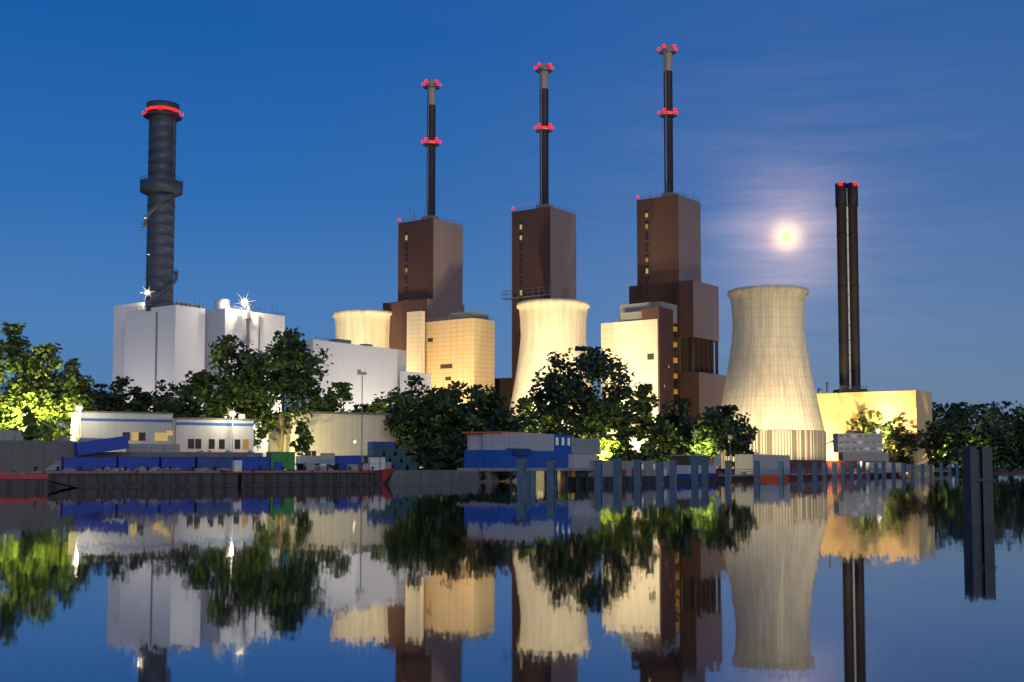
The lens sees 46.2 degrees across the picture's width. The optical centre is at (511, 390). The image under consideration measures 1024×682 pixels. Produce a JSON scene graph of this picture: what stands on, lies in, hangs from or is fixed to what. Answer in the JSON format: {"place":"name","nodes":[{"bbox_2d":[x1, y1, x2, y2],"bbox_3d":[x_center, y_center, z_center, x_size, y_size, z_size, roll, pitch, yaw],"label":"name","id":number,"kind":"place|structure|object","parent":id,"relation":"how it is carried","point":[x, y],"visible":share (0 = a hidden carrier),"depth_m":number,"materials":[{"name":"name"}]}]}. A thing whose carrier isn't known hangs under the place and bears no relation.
{"place":"outdoors","nodes":[
{"label":"outdoors","id":0,"kind":"place"},
{"bbox_2d":[140,100,183,310],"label":"smokestack","id":1,"kind":"object","parent":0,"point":[161,187],"visible":0.98,"depth_m":413.18,"materials":[{"name":"metal"}]},
{"bbox_2d":[398,218,462,304],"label":"boiler tower","id":2,"kind":"structure","parent":0,"point":[434,252],"depth_m":449.57,"materials":[{"name":"metal"}]},
{"bbox_2d":[398,80,462,300],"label":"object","id":3,"kind":"object","parent":2,"relation":"on","point":[431,87],"visible":0.94,"depth_m":457.29,"materials":[{"name":"grey metal"}]},
{"bbox_2d":[75,287,880,453],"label":"floodlights","id":4,"kind":"object","parent":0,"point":[244,302],"visible":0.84,"depth_m":407.90,"materials":[{"name":"white"}]},
{"bbox_2d":[0,466,1023,681],"bbox_3d":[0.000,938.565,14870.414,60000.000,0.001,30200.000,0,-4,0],"label":"water","id":5,"kind":"structure","parent":0,"point":[901,578],"depth_m":31.03,"materials":[{"name":"blue liquid"}]},
{"bbox_2d":[457,431,995,522],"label":"waterfront structures","id":6,"kind":"object","parent":5,"relation":"on","point":[525,456],"visible":0.88,"depth_m":193.52,"materials":[{"name":"blue paint"}]},
{"bbox_2d":[0,0,1023,465],"label":"sky","id":7,"kind":"structure","parent":0,"point":[301,153],"materials":[{"name":"blue"}]},
{"bbox_2d":[783,231,790,242],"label":"moon","id":8,"kind":"object","parent":7,"relation":"in","point":[786,236],"visible":1,"depth_m":29015.06,"materials":[{"name":"white"}]},
{"bbox_2d":[512,206,575,393],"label":"boiler tower","id":9,"kind":"structure","parent":0,"point":[548,241],"depth_m":441.99,"materials":[{"name":"metal"}]},
{"bbox_2d":[176,467,1020,470],"bbox_3d":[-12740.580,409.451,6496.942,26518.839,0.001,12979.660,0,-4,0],"label":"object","id":10,"kind":"structure","parent":0,"point":[279,470],"depth_m":198.06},
{"bbox_2d":[112,302,144,393],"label":"industrial building","id":11,"kind":"structure","parent":10,"relation":"on","point":[119,341],"depth_m":426.61,"materials":[{"name":"white metal"}]},
{"bbox_2d":[124,305,204,410],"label":"turbine hall","id":12,"kind":"structure","parent":10,"relation":"on","point":[180,354],"depth_m":408.17,"materials":[{"name":"white metal"}]},
{"bbox_2d":[0,368,426,488],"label":"quay yard","id":13,"kind":"structure","parent":10,"relation":"on","point":[114,441],"depth_m":201.09,"materials":[{"name":"concrete"}]},
{"bbox_2d":[204,308,284,456],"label":"turbine hall","id":14,"kind":"structure","parent":10,"relation":"on","point":[223,321],"depth_m":420.38,"materials":[{"name":"white metal"}]},
{"bbox_2d":[126,297,371,449],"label":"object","id":15,"kind":"object","parent":14,"relation":"on","point":[220,303],"visible":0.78,"depth_m":417.22,"materials":[{"name":"metal"}]},
{"bbox_2d":[293,339,405,411],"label":"industrial building","id":16,"kind":"structure","parent":10,"relation":"on","point":[384,367],"depth_m":390.58,"materials":[{"name":"white concrete"}]},
{"bbox_2d":[333,309,391,347],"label":"cooling tower","id":17,"kind":"structure","parent":10,"relation":"on","point":[362,326],"depth_m":446.12,"materials":[{"name":"beige concrete"}]},
{"bbox_2d":[400,371,430,410],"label":"industrial building","id":18,"kind":"structure","parent":10,"relation":"on","point":[426,381],"depth_m":402.29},
{"bbox_2d":[407,311,424,372],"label":"building block","id":19,"kind":"structure","parent":10,"relation":"on","point":[415,341],"depth_m":429.49,"materials":[{"name":"beige concrete"}]},
{"bbox_2d":[425,318,494,459],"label":"boiler house","id":20,"kind":"structure","parent":10,"relation":"on","point":[465,348],"depth_m":425.32,"materials":[{"name":"beige concrete"}]},
{"bbox_2d":[0,322,1023,480],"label":"tree","id":21,"kind":"object","parent":10,"relation":"on","point":[22,397],"depth_m":259.57,"materials":[{"name":"green plant"}]},
{"bbox_2d":[2,468,1023,483],"bbox_3d":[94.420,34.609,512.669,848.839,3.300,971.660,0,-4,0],"label":"quay walls","id":22,"kind":"structure","parent":10,"relation":"on","point":[421,476],"depth_m":218.49,"materials":[{"name":"concrete"}]},
{"bbox_2d":[512,63,573,344],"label":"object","id":23,"kind":"object","parent":10,"relation":"on","point":[544,71],"visible":0.95,"depth_m":449.43,"materials":[{"name":"grey metal"}]},
{"bbox_2d":[383,280,725,464],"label":"tower bases","id":24,"kind":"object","parent":10,"relation":"on","point":[702,385],"visible":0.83,"depth_m":432.66,"materials":[{"name":"metal"}]},
{"bbox_2d":[510,298,601,435],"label":"cooling tower","id":25,"kind":"structure","parent":10,"relation":"on","point":[549,325],"depth_m":397.03,"materials":[{"name":"beige concrete"}]},
{"bbox_2d":[601,319,657,460],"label":"boiler house","id":26,"kind":"structure","parent":10,"relation":"on","point":[632,342],"depth_m":408.39,"materials":[{"name":"beige concrete"}]},
{"bbox_2d":[426,301,677,424],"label":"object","id":27,"kind":"object","parent":26,"relation":"on","point":[630,312],"visible":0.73,"depth_m":414.00,"materials":[{"name":"metal"}]},
{"bbox_2d":[642,307,673,459],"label":"building","id":28,"kind":"structure","parent":10,"relation":"on","point":[662,316],"depth_m":406.53,"materials":[{"name":"beige concrete"}]},
{"bbox_2d":[637,44,699,302],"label":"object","id":29,"kind":"object","parent":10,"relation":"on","point":[667,52],"visible":0.95,"depth_m":442.58,"materials":[{"name":"grey metal"}]},
{"bbox_2d":[715,285,826,468],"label":"cooling tower","id":30,"kind":"structure","parent":10,"relation":"on","point":[769,387],"depth_m":362.34,"materials":[{"name":"beige concrete"}]},
{"bbox_2d":[816,390,933,473],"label":"industrial building","id":31,"kind":"structure","parent":10,"relation":"on","point":[912,409],"depth_m":462.04,"materials":[{"name":"beige painted metal cladding"}]},
{"bbox_2d":[818,182,873,439],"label":"twin chimneys","id":32,"kind":"object","parent":31,"relation":"on","point":[846,200],"visible":0.95,"depth_m":476.07,"materials":[{"name":"metal"}]},
{"bbox_2d":[637,194,700,454],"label":"boiler tower","id":33,"kind":"structure","parent":0,"point":[674,239],"depth_m":433.97,"materials":[{"name":"metal"}]}
]}

